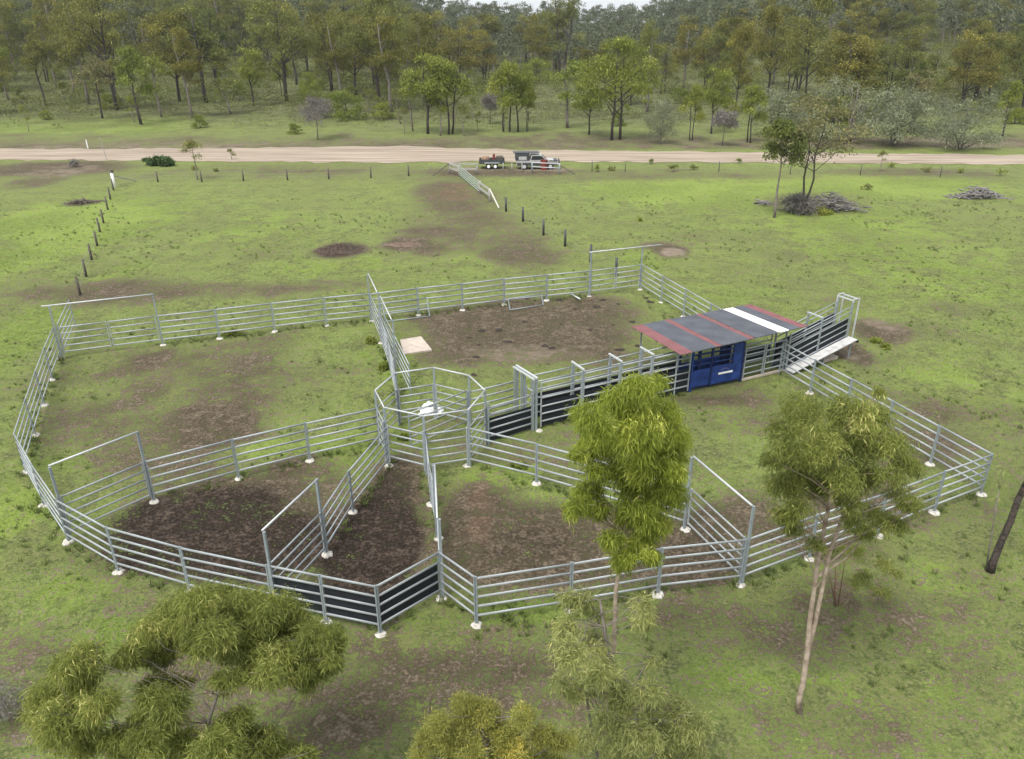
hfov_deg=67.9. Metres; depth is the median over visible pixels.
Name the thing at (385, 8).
gum tree
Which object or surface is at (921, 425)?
yard panel
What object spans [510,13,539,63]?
gum tree
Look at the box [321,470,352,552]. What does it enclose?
yard panel
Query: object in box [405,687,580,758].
yellow gum
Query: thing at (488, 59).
gum tree
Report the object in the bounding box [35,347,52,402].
yard panel
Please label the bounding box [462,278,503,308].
yard panel
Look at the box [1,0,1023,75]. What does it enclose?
distant wood
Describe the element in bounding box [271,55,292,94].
gum tree
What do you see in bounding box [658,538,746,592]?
yard panel
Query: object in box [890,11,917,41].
gum tree
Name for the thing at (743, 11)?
gum tree
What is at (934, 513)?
concrete footing
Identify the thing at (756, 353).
exit race
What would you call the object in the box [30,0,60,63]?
gum tree
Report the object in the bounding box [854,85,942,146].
gum tree
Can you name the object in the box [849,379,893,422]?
yard panel
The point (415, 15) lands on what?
gum tree
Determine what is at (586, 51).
gum tree
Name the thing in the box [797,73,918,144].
gum tree
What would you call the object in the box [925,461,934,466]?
concrete footing
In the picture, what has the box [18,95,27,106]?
understorey sapling
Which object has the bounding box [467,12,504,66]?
gum tree
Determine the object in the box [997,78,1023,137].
gum tree
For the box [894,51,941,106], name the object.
gum tree
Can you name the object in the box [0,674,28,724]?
dead bush
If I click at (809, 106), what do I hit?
gum tree
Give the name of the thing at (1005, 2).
gum tree
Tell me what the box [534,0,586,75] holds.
gum tree
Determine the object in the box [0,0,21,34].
gum tree
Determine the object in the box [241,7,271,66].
gum tree
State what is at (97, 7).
gum tree
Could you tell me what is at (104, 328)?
overhead gate
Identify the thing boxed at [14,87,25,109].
gum tree
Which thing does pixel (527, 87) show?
gum tree
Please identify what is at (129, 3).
gum tree
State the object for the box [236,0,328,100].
gum tree
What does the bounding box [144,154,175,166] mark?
shrub
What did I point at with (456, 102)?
understorey sapling
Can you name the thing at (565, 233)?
wire fence
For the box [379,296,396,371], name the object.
overhead gate
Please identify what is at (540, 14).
gum tree
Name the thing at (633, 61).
gum tree
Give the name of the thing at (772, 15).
gum tree
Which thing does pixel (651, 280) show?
yard panel
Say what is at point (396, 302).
yard panel
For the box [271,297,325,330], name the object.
yard panel
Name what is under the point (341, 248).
earth mound
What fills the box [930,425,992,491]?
yard panel
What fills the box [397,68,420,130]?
gum tree
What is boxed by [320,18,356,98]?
gum tree
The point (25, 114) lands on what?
understorey sapling
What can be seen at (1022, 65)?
gum tree
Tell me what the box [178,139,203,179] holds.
gum tree
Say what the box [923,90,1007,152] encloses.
gum tree
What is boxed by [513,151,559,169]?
utility vehicle
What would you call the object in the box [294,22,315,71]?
gum tree
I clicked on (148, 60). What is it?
gum tree
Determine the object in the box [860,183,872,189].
weed bush
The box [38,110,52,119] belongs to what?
scrub bush
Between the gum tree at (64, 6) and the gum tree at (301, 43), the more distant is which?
the gum tree at (64, 6)
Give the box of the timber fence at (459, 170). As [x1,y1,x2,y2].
[433,162,498,208]
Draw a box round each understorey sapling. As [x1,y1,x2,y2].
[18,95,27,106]
[18,103,29,130]
[56,82,70,96]
[123,95,134,121]
[264,82,270,99]
[345,83,358,111]
[363,87,373,112]
[394,105,408,133]
[448,96,458,121]
[456,103,471,135]
[466,70,475,80]
[468,97,477,118]
[475,111,480,129]
[499,109,508,126]
[623,104,631,122]
[641,88,652,112]
[780,70,789,88]
[939,75,950,98]
[939,85,951,103]
[1008,73,1019,89]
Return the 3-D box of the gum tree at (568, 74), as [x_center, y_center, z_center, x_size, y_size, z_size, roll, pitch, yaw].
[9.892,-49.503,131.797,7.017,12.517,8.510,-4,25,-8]
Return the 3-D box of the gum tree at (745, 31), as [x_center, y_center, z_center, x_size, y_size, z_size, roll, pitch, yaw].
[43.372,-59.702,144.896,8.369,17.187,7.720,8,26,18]
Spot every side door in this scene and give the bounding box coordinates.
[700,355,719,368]
[711,362,737,383]
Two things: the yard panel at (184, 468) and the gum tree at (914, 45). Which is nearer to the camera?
the yard panel at (184, 468)
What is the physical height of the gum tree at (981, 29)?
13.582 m
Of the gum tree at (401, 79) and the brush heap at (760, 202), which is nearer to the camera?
the brush heap at (760, 202)
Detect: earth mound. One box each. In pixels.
[313,243,362,254]
[381,242,419,247]
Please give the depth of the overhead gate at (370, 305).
43.94 m
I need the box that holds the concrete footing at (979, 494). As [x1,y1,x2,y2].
[976,491,986,496]
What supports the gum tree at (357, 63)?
on the ground at (386, 536)
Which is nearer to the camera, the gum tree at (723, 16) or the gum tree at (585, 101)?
the gum tree at (585, 101)
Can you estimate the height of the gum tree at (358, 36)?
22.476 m
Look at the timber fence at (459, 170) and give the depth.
87.19 m
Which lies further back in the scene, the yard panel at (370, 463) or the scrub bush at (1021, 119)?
the scrub bush at (1021, 119)
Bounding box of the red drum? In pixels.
[541,159,547,169]
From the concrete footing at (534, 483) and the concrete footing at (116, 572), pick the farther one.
the concrete footing at (534, 483)
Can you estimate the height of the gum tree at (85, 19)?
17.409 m
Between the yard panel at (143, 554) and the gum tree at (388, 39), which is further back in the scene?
the gum tree at (388, 39)
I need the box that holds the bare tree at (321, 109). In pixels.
[295,94,334,139]
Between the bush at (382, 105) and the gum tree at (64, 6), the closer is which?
the bush at (382, 105)
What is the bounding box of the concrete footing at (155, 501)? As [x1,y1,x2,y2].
[149,499,158,503]
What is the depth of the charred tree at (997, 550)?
23.77 m
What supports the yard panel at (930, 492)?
on the ground at (386, 536)
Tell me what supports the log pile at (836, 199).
on the ground at (386, 536)
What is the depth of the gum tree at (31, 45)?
156.87 m
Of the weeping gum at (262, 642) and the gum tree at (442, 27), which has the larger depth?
the gum tree at (442, 27)
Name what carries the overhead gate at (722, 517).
on the ground at (386, 536)
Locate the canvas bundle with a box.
[481,156,489,159]
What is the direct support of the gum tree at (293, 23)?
on the ground at (386, 536)
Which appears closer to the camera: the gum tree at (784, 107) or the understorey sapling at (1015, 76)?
the gum tree at (784, 107)
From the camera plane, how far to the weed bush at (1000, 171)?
90.41 m
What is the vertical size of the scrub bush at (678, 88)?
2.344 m
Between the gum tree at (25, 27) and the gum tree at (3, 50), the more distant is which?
the gum tree at (25, 27)
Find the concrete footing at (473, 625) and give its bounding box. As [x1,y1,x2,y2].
[470,621,481,628]
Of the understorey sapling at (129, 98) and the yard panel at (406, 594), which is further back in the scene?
the understorey sapling at (129, 98)
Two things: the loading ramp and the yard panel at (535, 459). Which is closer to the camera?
the yard panel at (535, 459)
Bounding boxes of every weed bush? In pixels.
[668,163,678,169]
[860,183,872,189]
[880,342,891,349]
[921,166,931,171]
[992,167,1008,175]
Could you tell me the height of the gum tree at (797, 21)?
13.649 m
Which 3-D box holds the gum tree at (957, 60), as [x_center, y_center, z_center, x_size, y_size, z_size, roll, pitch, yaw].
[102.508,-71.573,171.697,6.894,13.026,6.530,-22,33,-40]
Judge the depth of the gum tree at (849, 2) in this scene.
274.02 m
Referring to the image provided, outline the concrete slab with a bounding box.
[400,336,431,354]
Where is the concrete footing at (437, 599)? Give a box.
[436,595,446,601]
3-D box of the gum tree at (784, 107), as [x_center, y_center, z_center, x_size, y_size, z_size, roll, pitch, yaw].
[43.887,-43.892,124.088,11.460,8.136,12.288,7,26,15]
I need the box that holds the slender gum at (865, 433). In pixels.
[753,382,929,714]
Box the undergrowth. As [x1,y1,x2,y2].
[0,18,1023,127]
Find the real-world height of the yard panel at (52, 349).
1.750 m
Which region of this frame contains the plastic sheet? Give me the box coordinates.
[418,401,443,413]
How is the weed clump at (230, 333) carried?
on the ground at (386, 536)
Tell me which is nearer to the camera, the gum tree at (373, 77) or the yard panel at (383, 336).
the yard panel at (383, 336)
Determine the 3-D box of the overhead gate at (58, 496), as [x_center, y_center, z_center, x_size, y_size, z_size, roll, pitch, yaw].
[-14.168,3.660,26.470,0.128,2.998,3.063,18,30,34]
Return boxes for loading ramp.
[771,293,860,373]
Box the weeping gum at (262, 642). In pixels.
[9,578,351,758]
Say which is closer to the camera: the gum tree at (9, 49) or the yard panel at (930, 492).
the yard panel at (930, 492)
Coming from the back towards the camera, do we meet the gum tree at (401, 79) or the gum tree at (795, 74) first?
the gum tree at (795, 74)
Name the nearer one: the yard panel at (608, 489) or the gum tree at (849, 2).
the yard panel at (608, 489)
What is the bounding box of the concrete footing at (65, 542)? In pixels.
[62,539,74,545]
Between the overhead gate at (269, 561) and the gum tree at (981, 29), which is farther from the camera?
the gum tree at (981, 29)
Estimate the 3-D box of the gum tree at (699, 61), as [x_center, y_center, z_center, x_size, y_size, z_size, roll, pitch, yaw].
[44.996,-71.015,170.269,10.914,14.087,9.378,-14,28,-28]
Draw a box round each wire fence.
[74,169,135,295]
[121,165,448,182]
[494,193,617,275]
[592,161,992,176]
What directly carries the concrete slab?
on the ground at (386, 536)
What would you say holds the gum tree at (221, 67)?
on the ground at (386, 536)
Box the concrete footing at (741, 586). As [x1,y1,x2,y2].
[735,582,745,588]
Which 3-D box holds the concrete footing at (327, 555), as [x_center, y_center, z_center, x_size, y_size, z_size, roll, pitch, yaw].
[-6.120,5.801,25.282,0.394,0.134,0.387,19,31,36]
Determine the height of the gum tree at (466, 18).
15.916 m
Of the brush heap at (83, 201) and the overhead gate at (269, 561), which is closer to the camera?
the overhead gate at (269, 561)
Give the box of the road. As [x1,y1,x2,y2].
[0,146,1023,164]
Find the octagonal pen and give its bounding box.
[374,367,489,474]
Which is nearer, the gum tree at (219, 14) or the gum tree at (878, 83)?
the gum tree at (878, 83)
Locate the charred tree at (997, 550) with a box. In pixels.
[986,481,1023,573]
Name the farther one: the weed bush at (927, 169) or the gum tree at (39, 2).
the gum tree at (39, 2)
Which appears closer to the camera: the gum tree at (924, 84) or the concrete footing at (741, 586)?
the concrete footing at (741, 586)
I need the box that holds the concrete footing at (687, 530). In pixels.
[680,526,690,532]
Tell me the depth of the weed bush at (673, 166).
93.23 m
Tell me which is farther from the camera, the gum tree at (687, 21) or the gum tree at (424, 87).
the gum tree at (687, 21)
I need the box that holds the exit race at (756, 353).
[730,335,787,380]
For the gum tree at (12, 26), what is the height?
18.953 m
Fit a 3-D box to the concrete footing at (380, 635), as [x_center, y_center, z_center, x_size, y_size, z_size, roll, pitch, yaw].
[-3.784,7.356,21.953,0.323,0.134,0.337,17,30,32]
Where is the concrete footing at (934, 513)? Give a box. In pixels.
[928,509,939,515]
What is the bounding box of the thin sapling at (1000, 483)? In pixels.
[985,465,1008,570]
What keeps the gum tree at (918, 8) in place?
on the ground at (386, 536)
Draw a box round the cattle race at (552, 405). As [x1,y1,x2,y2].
[531,346,691,426]
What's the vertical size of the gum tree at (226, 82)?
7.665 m
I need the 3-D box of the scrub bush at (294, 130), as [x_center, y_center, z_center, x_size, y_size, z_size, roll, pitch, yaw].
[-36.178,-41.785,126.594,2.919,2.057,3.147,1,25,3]
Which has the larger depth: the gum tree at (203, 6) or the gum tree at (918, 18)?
the gum tree at (203, 6)
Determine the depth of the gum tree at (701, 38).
201.81 m
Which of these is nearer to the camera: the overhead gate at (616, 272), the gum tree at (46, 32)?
the overhead gate at (616, 272)
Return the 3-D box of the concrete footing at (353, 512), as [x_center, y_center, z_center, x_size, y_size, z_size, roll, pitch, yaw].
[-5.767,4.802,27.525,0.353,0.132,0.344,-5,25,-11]
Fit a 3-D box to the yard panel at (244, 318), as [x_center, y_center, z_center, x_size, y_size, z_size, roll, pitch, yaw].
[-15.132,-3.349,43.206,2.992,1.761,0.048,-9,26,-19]
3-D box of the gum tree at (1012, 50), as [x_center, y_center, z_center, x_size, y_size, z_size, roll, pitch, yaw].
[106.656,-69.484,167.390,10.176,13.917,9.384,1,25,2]
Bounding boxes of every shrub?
[67,159,79,167]
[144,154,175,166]
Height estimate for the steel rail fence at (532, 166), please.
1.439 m
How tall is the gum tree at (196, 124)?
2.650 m
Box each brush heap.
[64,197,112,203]
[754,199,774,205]
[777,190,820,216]
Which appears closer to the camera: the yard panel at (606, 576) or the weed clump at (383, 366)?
the yard panel at (606, 576)
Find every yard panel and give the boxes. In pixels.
[13,399,35,461]
[13,433,42,503]
[24,371,44,432]
[31,464,66,539]
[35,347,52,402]
[44,327,60,376]
[55,499,116,569]
[56,299,75,354]
[106,527,188,590]
[145,439,237,499]
[157,309,219,343]
[179,546,270,593]
[215,303,274,337]
[232,422,309,475]
[267,565,325,620]
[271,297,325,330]
[305,407,378,458]
[320,574,379,632]
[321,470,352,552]
[324,293,371,322]
[349,427,388,510]
[370,288,417,319]
[376,552,440,632]
[378,313,387,359]
[384,315,410,396]
[387,338,394,389]
[392,361,395,395]
[417,283,461,313]
[425,434,429,492]
[428,464,433,512]
[439,552,475,623]
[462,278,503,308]
[467,428,536,481]
[470,381,513,427]
[475,562,571,623]
[486,394,532,443]
[504,274,546,303]
[536,443,587,487]
[547,270,589,296]
[571,547,661,597]
[587,461,619,499]
[640,264,662,301]
[645,484,686,520]
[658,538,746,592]
[661,276,685,310]
[683,289,710,317]
[741,514,817,582]
[778,342,815,391]
[810,360,851,400]
[810,493,887,557]
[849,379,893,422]
[878,471,945,532]
[887,401,939,462]
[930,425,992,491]
[935,454,993,510]
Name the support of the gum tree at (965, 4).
on the ground at (386, 536)
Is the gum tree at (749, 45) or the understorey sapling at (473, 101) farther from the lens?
the gum tree at (749, 45)
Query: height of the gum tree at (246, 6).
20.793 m
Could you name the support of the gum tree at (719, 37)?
on the ground at (386, 536)
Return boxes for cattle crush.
[678,341,745,391]
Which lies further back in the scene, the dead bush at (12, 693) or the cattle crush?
the cattle crush
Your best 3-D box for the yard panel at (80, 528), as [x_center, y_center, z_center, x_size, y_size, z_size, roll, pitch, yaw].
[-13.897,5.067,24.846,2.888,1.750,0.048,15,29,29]
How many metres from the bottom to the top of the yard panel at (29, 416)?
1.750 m
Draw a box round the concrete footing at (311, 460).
[305,458,314,462]
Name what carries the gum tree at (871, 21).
on the ground at (386, 536)
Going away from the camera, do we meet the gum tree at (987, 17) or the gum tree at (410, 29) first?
the gum tree at (410, 29)
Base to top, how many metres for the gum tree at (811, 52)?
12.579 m
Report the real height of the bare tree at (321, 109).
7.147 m
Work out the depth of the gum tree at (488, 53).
245.03 m
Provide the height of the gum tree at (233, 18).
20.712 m
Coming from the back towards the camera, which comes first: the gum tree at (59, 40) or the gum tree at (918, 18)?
the gum tree at (918, 18)
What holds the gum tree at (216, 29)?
on the ground at (386, 536)
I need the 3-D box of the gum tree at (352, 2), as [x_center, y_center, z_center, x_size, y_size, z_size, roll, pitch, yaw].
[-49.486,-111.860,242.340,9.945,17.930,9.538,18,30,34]
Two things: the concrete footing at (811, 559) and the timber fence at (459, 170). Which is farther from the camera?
the timber fence at (459, 170)
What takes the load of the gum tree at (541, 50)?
on the ground at (386, 536)
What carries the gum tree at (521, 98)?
on the ground at (386, 536)
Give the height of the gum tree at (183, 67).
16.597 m
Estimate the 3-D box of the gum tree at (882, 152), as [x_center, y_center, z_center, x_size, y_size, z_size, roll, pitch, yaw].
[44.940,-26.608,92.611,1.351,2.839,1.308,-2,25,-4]
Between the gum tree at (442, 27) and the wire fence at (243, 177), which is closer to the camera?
the wire fence at (243, 177)
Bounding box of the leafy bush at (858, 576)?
[824,530,905,605]
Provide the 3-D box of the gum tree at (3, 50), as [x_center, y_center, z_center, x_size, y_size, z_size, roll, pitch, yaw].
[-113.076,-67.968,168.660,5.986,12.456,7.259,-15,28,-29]
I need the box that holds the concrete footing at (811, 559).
[804,555,813,561]
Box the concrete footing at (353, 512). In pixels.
[348,509,356,514]
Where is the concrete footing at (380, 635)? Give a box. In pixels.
[375,630,385,637]
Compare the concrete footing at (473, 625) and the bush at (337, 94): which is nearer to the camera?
the concrete footing at (473, 625)
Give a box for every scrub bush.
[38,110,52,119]
[95,93,124,109]
[234,82,247,94]
[286,123,302,134]
[316,79,328,89]
[609,112,627,125]
[670,87,682,95]
[672,88,691,102]
[714,100,740,114]
[868,105,882,116]
[1003,108,1023,124]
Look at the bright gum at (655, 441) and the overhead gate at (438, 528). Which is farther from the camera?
the overhead gate at (438, 528)
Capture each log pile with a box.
[778,191,871,212]
[945,186,1017,199]
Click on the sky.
(534, 3)
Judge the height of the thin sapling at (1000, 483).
3.982 m
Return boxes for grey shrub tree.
[480,92,499,121]
[709,108,739,145]
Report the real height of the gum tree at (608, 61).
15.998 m
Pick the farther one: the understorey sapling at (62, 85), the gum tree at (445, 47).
the gum tree at (445, 47)
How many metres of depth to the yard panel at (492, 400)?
33.37 m
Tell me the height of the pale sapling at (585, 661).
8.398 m
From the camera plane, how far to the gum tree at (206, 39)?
159.17 m
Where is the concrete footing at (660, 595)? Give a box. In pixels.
[650,589,663,598]
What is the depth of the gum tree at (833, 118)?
117.17 m
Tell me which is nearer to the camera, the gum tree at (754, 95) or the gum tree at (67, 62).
the gum tree at (754, 95)
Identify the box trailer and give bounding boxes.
[479,158,515,168]
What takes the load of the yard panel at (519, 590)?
on the ground at (386, 536)
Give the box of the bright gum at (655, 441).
[559,367,696,743]
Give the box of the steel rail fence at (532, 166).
[502,162,574,173]
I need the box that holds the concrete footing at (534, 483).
[532,481,540,485]
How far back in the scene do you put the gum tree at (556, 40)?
267.70 m
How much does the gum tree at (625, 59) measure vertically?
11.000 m
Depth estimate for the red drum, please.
94.56 m
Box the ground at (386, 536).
[0,0,1023,758]
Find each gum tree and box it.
[0,0,20,72]
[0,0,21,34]
[0,15,19,69]
[0,22,20,88]
[0,45,17,99]
[0,55,12,87]
[1,0,27,58]
[14,14,33,43]
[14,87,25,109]
[16,18,55,105]
[18,8,51,81]
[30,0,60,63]
[30,11,65,87]
[32,0,61,54]
[41,13,89,92]
[48,0,98,103]
[52,0,148,109]
[57,0,80,24]
[67,0,109,29]
[69,1,98,54]
[70,53,115,118]
[87,12,122,79]
[87,38,118,98]
[112,43,156,124]
[113,2,129,44]
[114,0,151,47]
[133,52,173,116]
[134,2,209,101]
[134,20,165,75]
[136,0,167,41]
[148,0,181,44]
[149,0,179,53]
[162,4,232,102]
[165,2,221,77]
[166,29,189,91]
[168,23,207,117]
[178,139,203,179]
[184,0,207,19]
[184,0,214,45]
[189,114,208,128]
[194,5,236,84]
[200,0,229,49]
[202,38,233,91]
[205,0,238,48]
[211,75,245,113]
[213,0,257,51]
[226,0,258,48]
[231,44,267,105]
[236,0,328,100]
[240,13,273,59]
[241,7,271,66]
[254,0,283,14]
[264,0,305,77]
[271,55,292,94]
[275,8,312,84]
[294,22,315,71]
[296,70,321,115]
[297,0,343,23]
[304,9,344,92]
[307,30,353,89]
[315,8,358,75]
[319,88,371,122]
[320,13,384,94]
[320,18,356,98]
[325,7,346,32]
[327,0,412,102]
[343,0,360,9]
[345,0,364,53]
[349,13,396,88]
[363,11,415,111]
[367,4,408,78]
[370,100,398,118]
[375,9,404,85]
[385,5,401,34]
[386,17,424,96]
[387,0,412,14]
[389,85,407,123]
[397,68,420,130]
[398,50,453,133]
[399,7,419,27]
[399,23,428,72]
[403,9,455,62]
[405,9,445,105]
[421,58,475,134]
[425,81,451,135]
[435,24,477,89]
[437,29,465,61]
[456,18,481,70]
[457,14,473,31]
[461,29,500,82]
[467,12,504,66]
[478,34,500,76]
[485,59,524,131]
[500,69,536,131]
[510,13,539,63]
[517,69,536,131]
[518,57,554,83]
[521,12,543,66]
[521,28,538,61]
[524,24,552,79]
[532,11,554,62]
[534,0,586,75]
[541,17,568,69]
[548,55,586,127]
[554,8,570,28]
[569,33,667,139]
[570,78,607,134]
[574,35,587,54]
[577,48,598,72]
[595,43,619,82]
[618,49,635,84]
[620,56,648,104]
[630,16,666,111]
[636,39,660,70]
[637,95,682,143]
[647,42,682,93]
[669,23,700,89]
[671,13,699,48]
[678,83,707,140]
[689,29,730,86]
[691,21,723,61]
[694,31,734,85]
[702,64,735,133]
[710,13,750,60]
[716,5,733,28]
[717,17,762,110]
[731,8,749,46]
[737,18,759,57]
[740,83,769,142]
[745,83,814,130]
[747,0,801,96]
[750,0,778,33]
[757,117,810,217]
[760,24,791,84]
[761,88,874,197]
[771,15,798,48]
[775,0,839,104]
[780,40,815,94]
[783,17,817,54]
[783,95,828,132]
[790,34,818,89]
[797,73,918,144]
[800,91,862,142]
[810,28,856,94]
[817,28,878,97]
[832,8,868,47]
[837,0,870,18]
[839,43,893,99]
[847,0,873,32]
[848,37,891,83]
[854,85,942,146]
[859,40,919,107]
[860,15,879,44]
[865,7,896,38]
[870,0,885,36]
[878,150,887,169]
[884,24,932,88]
[886,0,925,32]
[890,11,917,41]
[893,14,930,44]
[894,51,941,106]
[898,69,943,129]
[914,44,949,100]
[917,0,940,48]
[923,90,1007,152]
[944,0,972,34]
[944,26,1008,110]
[953,32,981,90]
[955,17,996,55]
[957,39,1007,98]
[960,30,1014,105]
[970,29,1023,94]
[971,14,996,48]
[993,0,1016,34]
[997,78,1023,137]
[1004,22,1023,65]
[1007,27,1023,79]
[1008,37,1023,75]
[1016,50,1023,117]
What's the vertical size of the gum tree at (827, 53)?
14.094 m
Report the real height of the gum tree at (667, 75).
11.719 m
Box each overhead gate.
[41,294,162,356]
[48,431,153,539]
[261,478,326,592]
[367,273,381,341]
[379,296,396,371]
[432,464,444,597]
[589,244,661,295]
[683,455,755,583]
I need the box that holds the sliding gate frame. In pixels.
[513,365,537,430]
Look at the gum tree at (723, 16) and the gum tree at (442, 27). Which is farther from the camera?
the gum tree at (723, 16)
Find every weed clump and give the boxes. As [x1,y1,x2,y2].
[221,327,240,336]
[365,336,375,343]
[377,360,390,371]
[395,431,411,441]
[510,459,530,469]
[814,205,834,215]
[869,336,882,343]
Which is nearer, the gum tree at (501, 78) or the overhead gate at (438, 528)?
the overhead gate at (438, 528)
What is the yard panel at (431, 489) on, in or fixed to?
on the ground at (386, 536)
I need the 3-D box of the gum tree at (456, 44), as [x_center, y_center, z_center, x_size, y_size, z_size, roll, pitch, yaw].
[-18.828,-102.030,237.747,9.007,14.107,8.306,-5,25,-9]
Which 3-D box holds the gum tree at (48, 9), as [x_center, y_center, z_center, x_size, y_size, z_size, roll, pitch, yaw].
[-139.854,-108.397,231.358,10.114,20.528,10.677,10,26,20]
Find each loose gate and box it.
[382,297,429,321]
[508,294,543,309]
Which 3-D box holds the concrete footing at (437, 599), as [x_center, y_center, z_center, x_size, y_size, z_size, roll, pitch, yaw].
[-2.153,6.715,23.327,0.339,0.135,0.321,4,25,9]
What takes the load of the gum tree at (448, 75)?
on the ground at (386, 536)
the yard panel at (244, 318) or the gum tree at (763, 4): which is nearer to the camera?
the yard panel at (244, 318)
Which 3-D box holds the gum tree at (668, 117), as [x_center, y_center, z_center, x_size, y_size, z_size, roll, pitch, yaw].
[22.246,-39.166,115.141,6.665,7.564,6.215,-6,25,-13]
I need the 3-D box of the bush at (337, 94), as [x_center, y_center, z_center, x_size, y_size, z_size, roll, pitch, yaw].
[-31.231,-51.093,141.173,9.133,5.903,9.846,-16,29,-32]
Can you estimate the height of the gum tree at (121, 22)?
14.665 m
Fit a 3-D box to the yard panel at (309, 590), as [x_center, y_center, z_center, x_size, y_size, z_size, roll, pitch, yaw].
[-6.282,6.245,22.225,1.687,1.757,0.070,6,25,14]
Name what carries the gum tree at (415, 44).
on the ground at (386, 536)
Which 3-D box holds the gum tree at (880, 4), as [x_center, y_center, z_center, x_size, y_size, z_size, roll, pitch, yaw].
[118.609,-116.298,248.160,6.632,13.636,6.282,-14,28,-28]
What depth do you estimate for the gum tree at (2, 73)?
149.37 m
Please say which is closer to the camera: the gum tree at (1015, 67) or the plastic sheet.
the plastic sheet
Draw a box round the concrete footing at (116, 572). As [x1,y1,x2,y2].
[112,568,124,574]
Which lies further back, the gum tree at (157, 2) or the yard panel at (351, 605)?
the gum tree at (157, 2)
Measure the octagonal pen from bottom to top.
2.565 m
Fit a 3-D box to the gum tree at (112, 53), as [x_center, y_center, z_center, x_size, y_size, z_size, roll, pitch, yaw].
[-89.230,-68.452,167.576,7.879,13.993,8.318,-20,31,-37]
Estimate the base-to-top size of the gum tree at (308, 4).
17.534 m
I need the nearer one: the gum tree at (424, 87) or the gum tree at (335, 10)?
the gum tree at (424, 87)
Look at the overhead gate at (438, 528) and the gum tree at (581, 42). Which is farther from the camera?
the gum tree at (581, 42)
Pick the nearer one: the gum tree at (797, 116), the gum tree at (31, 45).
the gum tree at (797, 116)
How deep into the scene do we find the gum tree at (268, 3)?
254.06 m
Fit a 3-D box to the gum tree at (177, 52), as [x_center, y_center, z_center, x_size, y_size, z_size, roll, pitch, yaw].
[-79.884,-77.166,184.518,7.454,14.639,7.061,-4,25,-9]
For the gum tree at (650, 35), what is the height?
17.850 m
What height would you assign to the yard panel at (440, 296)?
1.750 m
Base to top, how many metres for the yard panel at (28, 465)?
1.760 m
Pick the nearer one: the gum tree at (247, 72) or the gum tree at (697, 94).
the gum tree at (697, 94)
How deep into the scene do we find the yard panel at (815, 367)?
35.15 m
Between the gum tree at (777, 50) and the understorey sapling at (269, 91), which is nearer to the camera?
the understorey sapling at (269, 91)
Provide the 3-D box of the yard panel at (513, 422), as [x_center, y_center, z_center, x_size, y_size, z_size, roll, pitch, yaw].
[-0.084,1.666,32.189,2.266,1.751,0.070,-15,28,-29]
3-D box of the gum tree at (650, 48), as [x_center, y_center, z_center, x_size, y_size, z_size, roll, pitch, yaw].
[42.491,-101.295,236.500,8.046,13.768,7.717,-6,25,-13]
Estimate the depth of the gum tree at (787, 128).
67.23 m
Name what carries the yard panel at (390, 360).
on the ground at (386, 536)
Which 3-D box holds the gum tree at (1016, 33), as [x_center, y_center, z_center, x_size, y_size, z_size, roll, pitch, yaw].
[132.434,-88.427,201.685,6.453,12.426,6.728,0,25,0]
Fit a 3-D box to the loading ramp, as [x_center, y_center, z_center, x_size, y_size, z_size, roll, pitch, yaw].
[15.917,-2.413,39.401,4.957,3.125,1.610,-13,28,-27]
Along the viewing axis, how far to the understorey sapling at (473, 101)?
142.73 m
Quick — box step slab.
[819,354,837,362]
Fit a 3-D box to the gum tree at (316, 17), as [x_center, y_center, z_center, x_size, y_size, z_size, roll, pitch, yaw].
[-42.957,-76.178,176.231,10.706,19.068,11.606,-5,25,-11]
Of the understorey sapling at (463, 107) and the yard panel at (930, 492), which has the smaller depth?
the yard panel at (930, 492)
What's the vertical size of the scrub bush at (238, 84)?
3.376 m
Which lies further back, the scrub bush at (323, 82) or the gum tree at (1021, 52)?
the scrub bush at (323, 82)
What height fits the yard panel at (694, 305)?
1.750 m
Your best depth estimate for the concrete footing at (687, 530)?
26.40 m
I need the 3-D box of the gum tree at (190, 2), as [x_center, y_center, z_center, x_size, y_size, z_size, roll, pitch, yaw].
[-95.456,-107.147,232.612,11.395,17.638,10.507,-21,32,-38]
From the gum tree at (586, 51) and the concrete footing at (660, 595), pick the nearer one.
the concrete footing at (660, 595)
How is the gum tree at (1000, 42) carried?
on the ground at (386, 536)
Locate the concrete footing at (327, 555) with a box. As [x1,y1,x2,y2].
[321,551,332,558]
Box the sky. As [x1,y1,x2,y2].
[420,0,689,23]
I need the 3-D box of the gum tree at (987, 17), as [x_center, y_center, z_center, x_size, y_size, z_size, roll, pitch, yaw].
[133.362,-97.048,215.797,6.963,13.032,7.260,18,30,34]
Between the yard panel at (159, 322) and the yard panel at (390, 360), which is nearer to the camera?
the yard panel at (390, 360)
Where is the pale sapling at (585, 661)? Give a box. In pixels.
[536,580,719,758]
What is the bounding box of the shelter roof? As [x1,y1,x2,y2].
[631,304,806,394]
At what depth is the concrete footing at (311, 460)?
30.70 m
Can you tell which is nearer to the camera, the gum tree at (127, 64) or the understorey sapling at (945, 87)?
the gum tree at (127, 64)
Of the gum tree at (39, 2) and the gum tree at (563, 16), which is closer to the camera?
the gum tree at (39, 2)
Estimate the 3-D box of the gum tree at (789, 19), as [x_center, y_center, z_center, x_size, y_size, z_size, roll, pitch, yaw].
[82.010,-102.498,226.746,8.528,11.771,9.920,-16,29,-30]
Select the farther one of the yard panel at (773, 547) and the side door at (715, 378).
the side door at (715, 378)
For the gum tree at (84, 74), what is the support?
on the ground at (386, 536)

